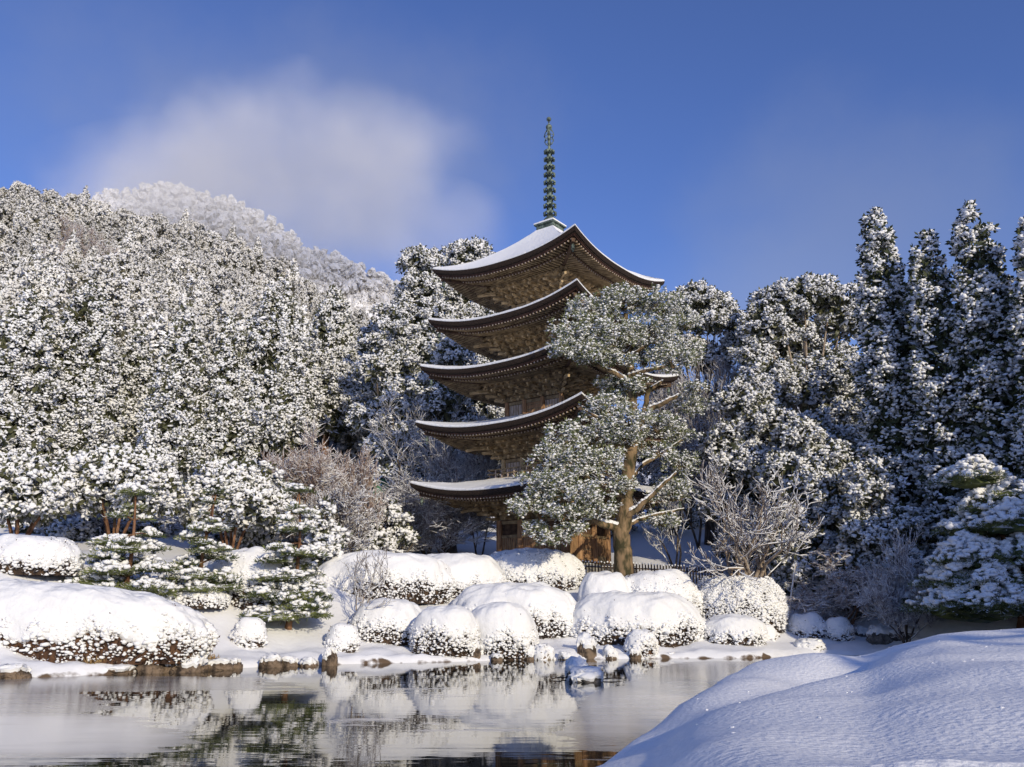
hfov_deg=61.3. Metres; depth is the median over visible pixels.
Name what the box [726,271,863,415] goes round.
evergreen tree
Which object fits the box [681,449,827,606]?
bare tree
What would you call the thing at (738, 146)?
sky
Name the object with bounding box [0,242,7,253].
hill tree
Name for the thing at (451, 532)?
bare shrub
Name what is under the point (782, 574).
evergreen tree
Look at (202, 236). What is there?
hill tree
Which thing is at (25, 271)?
hill tree
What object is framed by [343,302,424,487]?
evergreen tree
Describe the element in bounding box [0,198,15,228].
hill tree
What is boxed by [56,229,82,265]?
hill tree
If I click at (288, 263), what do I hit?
hill tree
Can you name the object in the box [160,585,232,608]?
azalea bush
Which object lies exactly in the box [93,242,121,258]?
bare hill tree
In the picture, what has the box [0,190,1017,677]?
terrain
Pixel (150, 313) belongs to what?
hill tree
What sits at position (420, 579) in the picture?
azalea bush
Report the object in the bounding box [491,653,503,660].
shore rock
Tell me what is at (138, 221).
hill tree
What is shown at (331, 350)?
cedar tree
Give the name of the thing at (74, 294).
hill tree
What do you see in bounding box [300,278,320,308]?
hill tree
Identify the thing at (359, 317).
hill tree
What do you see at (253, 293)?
hill tree
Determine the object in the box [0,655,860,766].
pond water
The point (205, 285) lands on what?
hill tree
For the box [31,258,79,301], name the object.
hill tree
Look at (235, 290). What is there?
hill tree
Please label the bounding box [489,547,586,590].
azalea bush
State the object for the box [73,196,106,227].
hill tree
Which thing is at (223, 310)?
hill tree
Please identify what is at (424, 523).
bare shrub
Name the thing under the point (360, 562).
bare sapling
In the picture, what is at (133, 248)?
hill tree
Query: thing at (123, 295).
hill tree
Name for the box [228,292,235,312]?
hill tree
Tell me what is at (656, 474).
evergreen tree
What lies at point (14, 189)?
hill tree
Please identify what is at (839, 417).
evergreen tree
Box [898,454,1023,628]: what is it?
garden pine
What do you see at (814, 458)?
evergreen tree
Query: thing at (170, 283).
hill tree
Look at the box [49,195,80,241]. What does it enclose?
hill tree
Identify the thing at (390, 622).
azalea bush
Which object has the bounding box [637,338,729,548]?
bare tree
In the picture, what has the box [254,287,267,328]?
hill tree
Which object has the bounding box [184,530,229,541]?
evergreen shrub
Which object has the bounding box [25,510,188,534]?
bare shrub
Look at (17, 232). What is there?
hill tree
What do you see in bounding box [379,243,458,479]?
evergreen tree
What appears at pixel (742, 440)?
evergreen tree
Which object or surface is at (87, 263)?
hill tree
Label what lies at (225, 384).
cedar tree
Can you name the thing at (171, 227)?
hill tree
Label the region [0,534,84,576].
azalea bush
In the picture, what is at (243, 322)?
hill tree
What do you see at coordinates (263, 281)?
hill tree
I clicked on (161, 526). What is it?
evergreen shrub
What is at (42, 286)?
hill tree
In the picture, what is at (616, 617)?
azalea bush
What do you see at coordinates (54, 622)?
azalea bush
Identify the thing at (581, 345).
old pine
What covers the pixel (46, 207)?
hill tree
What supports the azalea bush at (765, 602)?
on the terrain at (304, 638)
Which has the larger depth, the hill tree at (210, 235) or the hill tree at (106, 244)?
the hill tree at (210, 235)
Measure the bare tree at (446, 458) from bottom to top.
12.884 m
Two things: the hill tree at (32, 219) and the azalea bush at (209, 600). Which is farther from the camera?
the hill tree at (32, 219)
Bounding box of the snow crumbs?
[696,629,1004,732]
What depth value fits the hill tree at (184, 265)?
158.87 m
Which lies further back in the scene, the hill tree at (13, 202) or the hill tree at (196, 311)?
the hill tree at (13, 202)
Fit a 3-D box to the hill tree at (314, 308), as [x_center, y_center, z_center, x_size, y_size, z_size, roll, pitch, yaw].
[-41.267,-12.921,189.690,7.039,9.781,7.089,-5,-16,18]
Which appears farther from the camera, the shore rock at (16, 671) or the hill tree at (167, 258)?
the hill tree at (167, 258)
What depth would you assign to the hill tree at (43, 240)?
162.51 m
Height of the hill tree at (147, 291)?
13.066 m
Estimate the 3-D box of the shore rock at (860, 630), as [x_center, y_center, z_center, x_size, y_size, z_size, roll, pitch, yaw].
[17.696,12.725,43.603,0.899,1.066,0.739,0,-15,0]
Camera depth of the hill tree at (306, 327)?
98.02 m
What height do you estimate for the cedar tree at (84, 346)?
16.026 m
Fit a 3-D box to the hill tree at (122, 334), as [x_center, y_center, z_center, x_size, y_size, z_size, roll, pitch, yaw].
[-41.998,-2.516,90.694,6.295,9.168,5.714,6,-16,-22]
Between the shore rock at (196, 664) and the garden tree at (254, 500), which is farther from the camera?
the garden tree at (254, 500)
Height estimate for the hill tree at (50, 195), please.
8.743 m
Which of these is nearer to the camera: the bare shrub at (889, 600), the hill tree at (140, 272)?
the bare shrub at (889, 600)
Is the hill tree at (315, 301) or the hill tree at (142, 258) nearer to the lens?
the hill tree at (142, 258)
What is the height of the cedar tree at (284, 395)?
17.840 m
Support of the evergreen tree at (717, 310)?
on the terrain at (304, 638)
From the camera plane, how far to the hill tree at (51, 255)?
115.01 m
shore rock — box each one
[0,663,31,678]
[105,664,136,674]
[135,660,165,673]
[163,664,169,672]
[168,654,208,672]
[207,658,233,670]
[230,657,242,668]
[258,652,281,667]
[281,655,298,666]
[299,656,316,666]
[322,646,337,665]
[469,639,480,658]
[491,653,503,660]
[524,644,534,659]
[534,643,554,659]
[558,650,572,659]
[576,632,596,658]
[602,644,618,658]
[629,648,641,658]
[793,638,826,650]
[854,625,867,636]
[866,625,892,644]
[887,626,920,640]
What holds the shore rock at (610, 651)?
on the terrain at (304, 638)
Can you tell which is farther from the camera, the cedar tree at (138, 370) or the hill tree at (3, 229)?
the hill tree at (3, 229)
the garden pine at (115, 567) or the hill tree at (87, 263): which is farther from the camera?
the hill tree at (87, 263)
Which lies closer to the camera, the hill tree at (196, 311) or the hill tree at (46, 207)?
the hill tree at (196, 311)
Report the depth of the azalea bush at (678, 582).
42.17 m
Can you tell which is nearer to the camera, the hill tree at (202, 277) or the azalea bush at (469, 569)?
the azalea bush at (469, 569)
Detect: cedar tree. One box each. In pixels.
[0,286,67,462]
[35,279,137,460]
[100,328,156,446]
[134,303,216,476]
[187,312,264,470]
[232,274,324,462]
[301,284,365,459]
[336,316,382,444]
[847,206,934,570]
[902,228,978,562]
[945,199,1023,501]
[1001,215,1023,477]
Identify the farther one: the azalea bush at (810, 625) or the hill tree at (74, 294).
the hill tree at (74, 294)
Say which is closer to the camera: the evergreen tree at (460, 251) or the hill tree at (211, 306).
the evergreen tree at (460, 251)
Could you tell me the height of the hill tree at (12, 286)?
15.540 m
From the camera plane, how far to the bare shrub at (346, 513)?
44.68 m
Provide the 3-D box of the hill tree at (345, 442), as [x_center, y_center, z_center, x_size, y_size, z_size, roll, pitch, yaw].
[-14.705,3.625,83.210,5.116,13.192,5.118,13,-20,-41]
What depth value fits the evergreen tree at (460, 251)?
81.41 m
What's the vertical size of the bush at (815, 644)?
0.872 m
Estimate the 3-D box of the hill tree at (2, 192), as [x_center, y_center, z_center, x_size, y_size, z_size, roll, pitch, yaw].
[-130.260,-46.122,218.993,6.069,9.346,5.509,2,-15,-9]
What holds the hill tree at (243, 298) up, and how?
on the terrain at (304, 638)
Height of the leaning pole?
3.362 m
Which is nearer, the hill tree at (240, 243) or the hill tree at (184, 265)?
the hill tree at (184, 265)
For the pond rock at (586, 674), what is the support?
in the pond water
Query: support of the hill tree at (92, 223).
on the terrain at (304, 638)
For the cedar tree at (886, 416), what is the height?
22.904 m
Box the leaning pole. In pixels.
[786,564,795,627]
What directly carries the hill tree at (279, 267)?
on the terrain at (304, 638)
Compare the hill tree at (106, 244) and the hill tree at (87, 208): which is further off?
the hill tree at (87, 208)
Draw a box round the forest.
[91,181,410,341]
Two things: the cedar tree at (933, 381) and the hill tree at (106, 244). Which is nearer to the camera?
the cedar tree at (933, 381)
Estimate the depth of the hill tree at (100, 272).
113.27 m
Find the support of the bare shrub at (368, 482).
on the terrain at (304, 638)
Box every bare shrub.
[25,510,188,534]
[277,468,382,555]
[332,445,392,550]
[369,453,497,553]
[383,465,455,552]
[785,544,922,626]
[853,523,939,643]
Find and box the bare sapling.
[341,539,398,609]
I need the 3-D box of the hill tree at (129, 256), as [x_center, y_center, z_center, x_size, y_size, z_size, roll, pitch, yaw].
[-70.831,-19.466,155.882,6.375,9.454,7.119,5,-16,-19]
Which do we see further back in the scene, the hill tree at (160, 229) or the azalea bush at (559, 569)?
the hill tree at (160, 229)
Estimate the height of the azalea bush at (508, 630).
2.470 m
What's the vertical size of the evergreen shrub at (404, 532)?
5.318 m
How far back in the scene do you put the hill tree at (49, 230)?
176.80 m
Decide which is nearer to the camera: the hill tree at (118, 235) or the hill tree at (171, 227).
the hill tree at (118, 235)
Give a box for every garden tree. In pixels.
[0,450,104,534]
[59,440,196,538]
[173,456,295,550]
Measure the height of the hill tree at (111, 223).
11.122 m
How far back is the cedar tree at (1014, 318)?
43.99 m
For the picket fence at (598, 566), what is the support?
on the terrain at (304, 638)
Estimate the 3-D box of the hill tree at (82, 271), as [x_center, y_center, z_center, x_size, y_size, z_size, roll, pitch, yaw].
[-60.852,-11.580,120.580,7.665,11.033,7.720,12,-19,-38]
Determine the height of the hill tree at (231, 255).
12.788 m
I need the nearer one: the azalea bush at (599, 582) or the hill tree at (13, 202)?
the azalea bush at (599, 582)
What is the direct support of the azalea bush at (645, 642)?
on the terrain at (304, 638)
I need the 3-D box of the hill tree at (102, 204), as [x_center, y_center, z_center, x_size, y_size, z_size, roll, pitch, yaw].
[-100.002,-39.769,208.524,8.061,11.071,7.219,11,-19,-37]
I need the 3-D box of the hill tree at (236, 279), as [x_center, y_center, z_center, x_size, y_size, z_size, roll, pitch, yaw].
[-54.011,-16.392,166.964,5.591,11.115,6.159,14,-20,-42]
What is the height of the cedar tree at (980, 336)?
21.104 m
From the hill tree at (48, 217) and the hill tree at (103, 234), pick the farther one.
the hill tree at (48, 217)
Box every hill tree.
[0,187,10,198]
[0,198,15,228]
[0,198,16,214]
[0,225,7,252]
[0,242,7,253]
[0,250,31,322]
[0,251,24,274]
[0,259,28,291]
[2,226,11,252]
[4,180,30,205]
[6,219,43,253]
[8,210,45,239]
[12,196,42,220]
[13,233,31,254]
[15,186,45,207]
[23,239,43,273]
[23,269,66,312]
[26,206,52,222]
[28,233,50,252]
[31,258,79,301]
[37,221,60,247]
[37,239,61,271]
[43,188,59,204]
[43,194,61,214]
[43,281,74,325]
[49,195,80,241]
[49,214,80,250]
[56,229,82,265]
[60,261,91,286]
[62,285,102,307]
[67,192,79,205]
[67,223,113,254]
[69,261,120,294]
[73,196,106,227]
[74,215,100,256]
[75,185,90,206]
[79,261,91,270]
[81,245,96,263]
[83,227,113,252]
[90,199,113,217]
[90,252,136,279]
[91,240,115,255]
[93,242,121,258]
[97,211,131,235]
[100,276,144,309]
[109,261,118,277]
[109,307,143,328]
[112,293,128,317]
[112,317,134,347]
[113,226,129,241]
[113,344,154,362]
[114,239,151,264]
[116,207,135,215]
[116,249,136,265]
[116,297,172,319]
[123,225,156,246]
[124,215,148,232]
[126,264,157,292]
[127,278,150,288]
[131,314,187,370]
[132,247,150,271]
[135,308,156,328]
[138,269,160,303]
[141,238,166,261]
[144,215,171,241]
[146,261,158,270]
[146,289,171,328]
[151,259,169,270]
[152,213,169,224]
[153,260,165,283]
[155,237,175,259]
[158,263,182,314]
[160,254,180,264]
[167,219,186,241]
[170,255,198,280]
[171,274,207,324]
[171,310,210,352]
[172,223,201,250]
[172,292,219,325]
[175,238,192,257]
[178,279,210,297]
[179,273,193,291]
[180,209,190,228]
[186,255,217,271]
[187,247,211,259]
[189,219,206,233]
[191,297,205,328]
[195,256,227,280]
[197,232,208,247]
[198,270,210,293]
[201,230,222,253]
[202,288,235,384]
[208,252,225,269]
[208,278,238,300]
[209,236,227,254]
[212,243,242,277]
[222,269,248,288]
[224,237,251,254]
[226,223,236,238]
[228,267,257,290]
[228,286,239,303]
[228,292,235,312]
[233,276,253,321]
[233,308,249,350]
[236,286,263,303]
[240,252,273,278]
[247,291,263,319]
[250,271,274,291]
[252,236,263,257]
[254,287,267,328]
[262,257,287,281]
[274,279,300,306]
[278,255,298,270]
[285,258,300,284]
[298,276,310,322]
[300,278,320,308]
[300,304,311,340]
[309,295,327,319]
[309,305,320,322]
[309,437,337,458]
[322,290,344,312]
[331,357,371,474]
[348,307,370,326]
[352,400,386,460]
[353,320,380,335]
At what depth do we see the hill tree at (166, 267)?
161.07 m
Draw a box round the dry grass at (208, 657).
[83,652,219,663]
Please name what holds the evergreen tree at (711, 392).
on the terrain at (304, 638)
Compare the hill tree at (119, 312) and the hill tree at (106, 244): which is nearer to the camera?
the hill tree at (119, 312)
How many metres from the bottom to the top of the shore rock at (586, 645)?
2.051 m
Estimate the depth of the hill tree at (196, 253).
175.12 m
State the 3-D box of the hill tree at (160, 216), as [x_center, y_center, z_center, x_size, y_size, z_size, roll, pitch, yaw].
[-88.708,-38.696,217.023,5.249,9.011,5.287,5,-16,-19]
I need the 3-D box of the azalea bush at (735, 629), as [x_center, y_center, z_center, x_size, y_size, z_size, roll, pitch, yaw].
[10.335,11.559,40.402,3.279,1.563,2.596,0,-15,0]
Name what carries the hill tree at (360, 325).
on the terrain at (304, 638)
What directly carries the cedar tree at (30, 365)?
on the terrain at (304, 638)
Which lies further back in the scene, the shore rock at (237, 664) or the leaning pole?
the leaning pole
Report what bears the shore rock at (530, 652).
on the terrain at (304, 638)
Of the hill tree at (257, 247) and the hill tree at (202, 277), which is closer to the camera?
the hill tree at (202, 277)
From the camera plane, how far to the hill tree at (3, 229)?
173.98 m
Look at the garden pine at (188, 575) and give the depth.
35.19 m
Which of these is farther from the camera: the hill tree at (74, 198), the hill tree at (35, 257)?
the hill tree at (74, 198)
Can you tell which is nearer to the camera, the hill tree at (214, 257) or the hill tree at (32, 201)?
the hill tree at (214, 257)
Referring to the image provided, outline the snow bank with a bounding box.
[597,628,1023,766]
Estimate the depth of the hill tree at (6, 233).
178.51 m
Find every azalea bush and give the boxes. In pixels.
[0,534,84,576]
[0,577,219,664]
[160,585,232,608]
[206,546,305,610]
[229,617,269,648]
[316,550,456,604]
[323,622,361,652]
[349,597,421,645]
[408,605,479,658]
[427,553,506,598]
[452,582,576,639]
[472,602,539,659]
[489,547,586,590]
[568,590,705,647]
[577,571,629,601]
[623,629,659,657]
[625,569,703,617]
[695,574,789,632]
[703,613,769,646]
[765,624,778,640]
[787,612,826,638]
[823,616,854,641]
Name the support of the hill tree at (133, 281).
on the terrain at (304, 638)
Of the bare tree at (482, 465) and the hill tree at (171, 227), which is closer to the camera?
the bare tree at (482, 465)
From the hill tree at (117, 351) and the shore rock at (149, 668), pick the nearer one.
the shore rock at (149, 668)
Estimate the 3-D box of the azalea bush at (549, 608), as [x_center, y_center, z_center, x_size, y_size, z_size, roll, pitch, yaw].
[0.213,10.862,41.105,6.680,2.812,4.287,0,-15,0]
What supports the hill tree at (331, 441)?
on the terrain at (304, 638)
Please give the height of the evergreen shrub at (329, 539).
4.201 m
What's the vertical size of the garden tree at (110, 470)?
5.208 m
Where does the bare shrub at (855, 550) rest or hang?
on the terrain at (304, 638)
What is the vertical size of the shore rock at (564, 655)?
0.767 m
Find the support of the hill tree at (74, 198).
on the terrain at (304, 638)
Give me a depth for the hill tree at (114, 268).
121.71 m
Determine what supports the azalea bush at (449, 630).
on the terrain at (304, 638)
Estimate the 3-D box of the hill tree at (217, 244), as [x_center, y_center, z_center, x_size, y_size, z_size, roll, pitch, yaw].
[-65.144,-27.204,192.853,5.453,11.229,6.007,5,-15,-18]
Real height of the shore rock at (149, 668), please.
0.979 m
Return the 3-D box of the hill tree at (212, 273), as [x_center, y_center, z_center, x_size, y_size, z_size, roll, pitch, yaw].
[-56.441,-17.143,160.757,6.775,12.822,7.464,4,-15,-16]
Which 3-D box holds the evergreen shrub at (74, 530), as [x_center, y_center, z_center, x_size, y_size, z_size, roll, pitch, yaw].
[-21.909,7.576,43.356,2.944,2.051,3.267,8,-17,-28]
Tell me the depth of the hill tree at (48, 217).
188.84 m
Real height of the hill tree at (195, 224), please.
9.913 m
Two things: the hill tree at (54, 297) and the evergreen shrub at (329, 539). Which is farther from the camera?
the hill tree at (54, 297)
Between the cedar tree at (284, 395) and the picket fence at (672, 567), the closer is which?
the picket fence at (672, 567)
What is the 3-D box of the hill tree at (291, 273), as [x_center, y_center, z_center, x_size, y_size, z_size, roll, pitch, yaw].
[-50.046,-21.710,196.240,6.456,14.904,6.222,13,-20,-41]
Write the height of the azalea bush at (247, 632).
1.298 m
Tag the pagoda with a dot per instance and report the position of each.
(525, 288)
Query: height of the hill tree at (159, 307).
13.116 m
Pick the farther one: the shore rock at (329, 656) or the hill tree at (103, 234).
the hill tree at (103, 234)
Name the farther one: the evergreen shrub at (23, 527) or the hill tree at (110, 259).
the hill tree at (110, 259)
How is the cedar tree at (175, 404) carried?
on the terrain at (304, 638)
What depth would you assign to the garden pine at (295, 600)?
35.66 m
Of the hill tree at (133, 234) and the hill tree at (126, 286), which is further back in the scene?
the hill tree at (133, 234)
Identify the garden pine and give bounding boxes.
[58,482,181,597]
[158,484,244,593]
[236,482,333,629]
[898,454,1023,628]
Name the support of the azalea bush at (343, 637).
on the terrain at (304, 638)
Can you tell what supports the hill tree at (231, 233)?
on the terrain at (304, 638)
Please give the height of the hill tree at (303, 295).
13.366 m
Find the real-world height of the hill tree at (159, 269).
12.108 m
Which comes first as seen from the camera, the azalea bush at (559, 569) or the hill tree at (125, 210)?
the azalea bush at (559, 569)
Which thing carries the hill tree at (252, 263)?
on the terrain at (304, 638)
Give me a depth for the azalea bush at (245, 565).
36.59 m
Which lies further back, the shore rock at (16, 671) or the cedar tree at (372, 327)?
the cedar tree at (372, 327)
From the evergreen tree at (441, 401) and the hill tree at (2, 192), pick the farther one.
the hill tree at (2, 192)
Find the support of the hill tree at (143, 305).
on the terrain at (304, 638)
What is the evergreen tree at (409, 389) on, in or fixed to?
on the terrain at (304, 638)
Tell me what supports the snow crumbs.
on the snow bank
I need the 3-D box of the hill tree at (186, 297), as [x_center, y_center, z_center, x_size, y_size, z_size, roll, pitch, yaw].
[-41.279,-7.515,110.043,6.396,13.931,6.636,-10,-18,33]
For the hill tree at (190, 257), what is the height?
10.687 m
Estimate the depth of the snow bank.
3.48 m
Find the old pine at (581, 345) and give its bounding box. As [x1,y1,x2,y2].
[505,280,714,576]
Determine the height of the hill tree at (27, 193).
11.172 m
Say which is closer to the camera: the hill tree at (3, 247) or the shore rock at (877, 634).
the shore rock at (877, 634)
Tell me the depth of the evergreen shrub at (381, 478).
59.57 m
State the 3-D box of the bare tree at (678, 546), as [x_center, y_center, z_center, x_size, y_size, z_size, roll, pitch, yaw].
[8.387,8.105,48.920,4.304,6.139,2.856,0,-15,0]
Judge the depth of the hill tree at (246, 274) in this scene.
177.75 m
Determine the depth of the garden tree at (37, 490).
37.17 m
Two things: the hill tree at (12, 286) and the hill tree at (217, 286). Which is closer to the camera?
the hill tree at (12, 286)
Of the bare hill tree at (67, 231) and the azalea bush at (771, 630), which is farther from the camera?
the bare hill tree at (67, 231)
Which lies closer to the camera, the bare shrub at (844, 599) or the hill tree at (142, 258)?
the bare shrub at (844, 599)
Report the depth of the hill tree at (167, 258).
169.85 m
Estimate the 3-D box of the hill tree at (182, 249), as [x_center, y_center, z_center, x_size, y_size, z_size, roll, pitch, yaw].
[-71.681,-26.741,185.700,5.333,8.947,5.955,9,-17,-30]
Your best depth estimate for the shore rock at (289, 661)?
31.79 m
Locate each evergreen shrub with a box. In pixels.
[4,520,50,534]
[44,514,101,541]
[110,508,185,538]
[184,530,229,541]
[222,527,279,550]
[270,524,306,547]
[298,495,353,569]
[353,497,421,552]
[371,474,394,497]
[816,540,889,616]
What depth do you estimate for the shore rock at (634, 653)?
36.84 m
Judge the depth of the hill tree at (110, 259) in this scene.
129.68 m
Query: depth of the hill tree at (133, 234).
177.48 m
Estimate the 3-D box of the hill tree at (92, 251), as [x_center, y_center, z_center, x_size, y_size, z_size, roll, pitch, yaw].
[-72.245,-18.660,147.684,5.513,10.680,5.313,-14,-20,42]
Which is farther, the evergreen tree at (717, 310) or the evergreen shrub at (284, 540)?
the evergreen tree at (717, 310)
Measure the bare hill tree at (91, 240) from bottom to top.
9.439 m
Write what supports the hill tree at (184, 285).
on the terrain at (304, 638)
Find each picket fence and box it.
[582,560,613,571]
[633,562,722,583]
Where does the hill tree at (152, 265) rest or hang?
on the terrain at (304, 638)
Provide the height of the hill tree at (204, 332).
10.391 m
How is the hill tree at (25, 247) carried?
on the terrain at (304, 638)
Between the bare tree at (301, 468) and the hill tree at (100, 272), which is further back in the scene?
the hill tree at (100, 272)
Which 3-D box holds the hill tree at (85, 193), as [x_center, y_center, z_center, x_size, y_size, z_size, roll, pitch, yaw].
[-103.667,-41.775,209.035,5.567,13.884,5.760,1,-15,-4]
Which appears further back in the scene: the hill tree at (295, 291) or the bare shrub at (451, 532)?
the hill tree at (295, 291)
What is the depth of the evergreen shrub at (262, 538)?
46.70 m
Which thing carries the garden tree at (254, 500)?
on the terrain at (304, 638)
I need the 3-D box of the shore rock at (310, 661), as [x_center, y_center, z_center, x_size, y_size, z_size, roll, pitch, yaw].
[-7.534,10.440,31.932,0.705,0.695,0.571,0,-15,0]
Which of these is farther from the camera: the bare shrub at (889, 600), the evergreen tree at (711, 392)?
the evergreen tree at (711, 392)
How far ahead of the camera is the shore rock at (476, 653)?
35.48 m
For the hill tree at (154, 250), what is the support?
on the terrain at (304, 638)
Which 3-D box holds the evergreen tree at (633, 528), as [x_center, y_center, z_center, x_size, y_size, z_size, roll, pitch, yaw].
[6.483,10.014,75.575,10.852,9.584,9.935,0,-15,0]
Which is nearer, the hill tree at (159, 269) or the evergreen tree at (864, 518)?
the evergreen tree at (864, 518)
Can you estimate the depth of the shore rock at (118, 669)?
27.89 m
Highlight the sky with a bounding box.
[0,0,1023,425]
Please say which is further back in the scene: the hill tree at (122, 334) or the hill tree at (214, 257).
the hill tree at (214, 257)
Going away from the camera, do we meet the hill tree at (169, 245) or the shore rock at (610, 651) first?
the shore rock at (610, 651)
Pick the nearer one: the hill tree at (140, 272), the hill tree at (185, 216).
the hill tree at (140, 272)
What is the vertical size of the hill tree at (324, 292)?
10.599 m
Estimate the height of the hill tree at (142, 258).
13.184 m
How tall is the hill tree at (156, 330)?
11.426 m
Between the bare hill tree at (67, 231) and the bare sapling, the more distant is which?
the bare hill tree at (67, 231)
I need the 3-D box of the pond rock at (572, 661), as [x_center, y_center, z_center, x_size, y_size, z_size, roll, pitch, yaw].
[2.051,9.125,26.913,0.836,1.248,0.826,0,-15,0]
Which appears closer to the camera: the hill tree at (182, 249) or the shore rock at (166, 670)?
the shore rock at (166, 670)
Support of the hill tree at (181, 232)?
on the terrain at (304, 638)
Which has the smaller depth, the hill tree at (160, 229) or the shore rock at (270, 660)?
the shore rock at (270, 660)
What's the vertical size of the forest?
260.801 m
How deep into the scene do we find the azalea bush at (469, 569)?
43.27 m
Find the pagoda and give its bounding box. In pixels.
[410,117,689,572]
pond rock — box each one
[564,656,588,676]
[566,666,603,682]
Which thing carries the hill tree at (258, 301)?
on the terrain at (304, 638)
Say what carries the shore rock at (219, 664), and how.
on the terrain at (304, 638)
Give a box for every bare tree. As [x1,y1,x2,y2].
[259,416,380,550]
[362,383,481,554]
[456,408,501,554]
[632,473,696,568]
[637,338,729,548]
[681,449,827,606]
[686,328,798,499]
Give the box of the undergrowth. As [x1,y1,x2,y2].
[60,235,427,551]
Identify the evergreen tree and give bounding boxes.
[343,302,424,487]
[358,372,430,547]
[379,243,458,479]
[399,333,499,552]
[440,235,504,528]
[605,458,646,535]
[636,368,704,535]
[656,278,743,545]
[679,385,725,524]
[694,371,801,575]
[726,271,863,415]
[746,416,861,584]
[757,496,831,597]
[799,350,866,555]
[830,453,929,590]

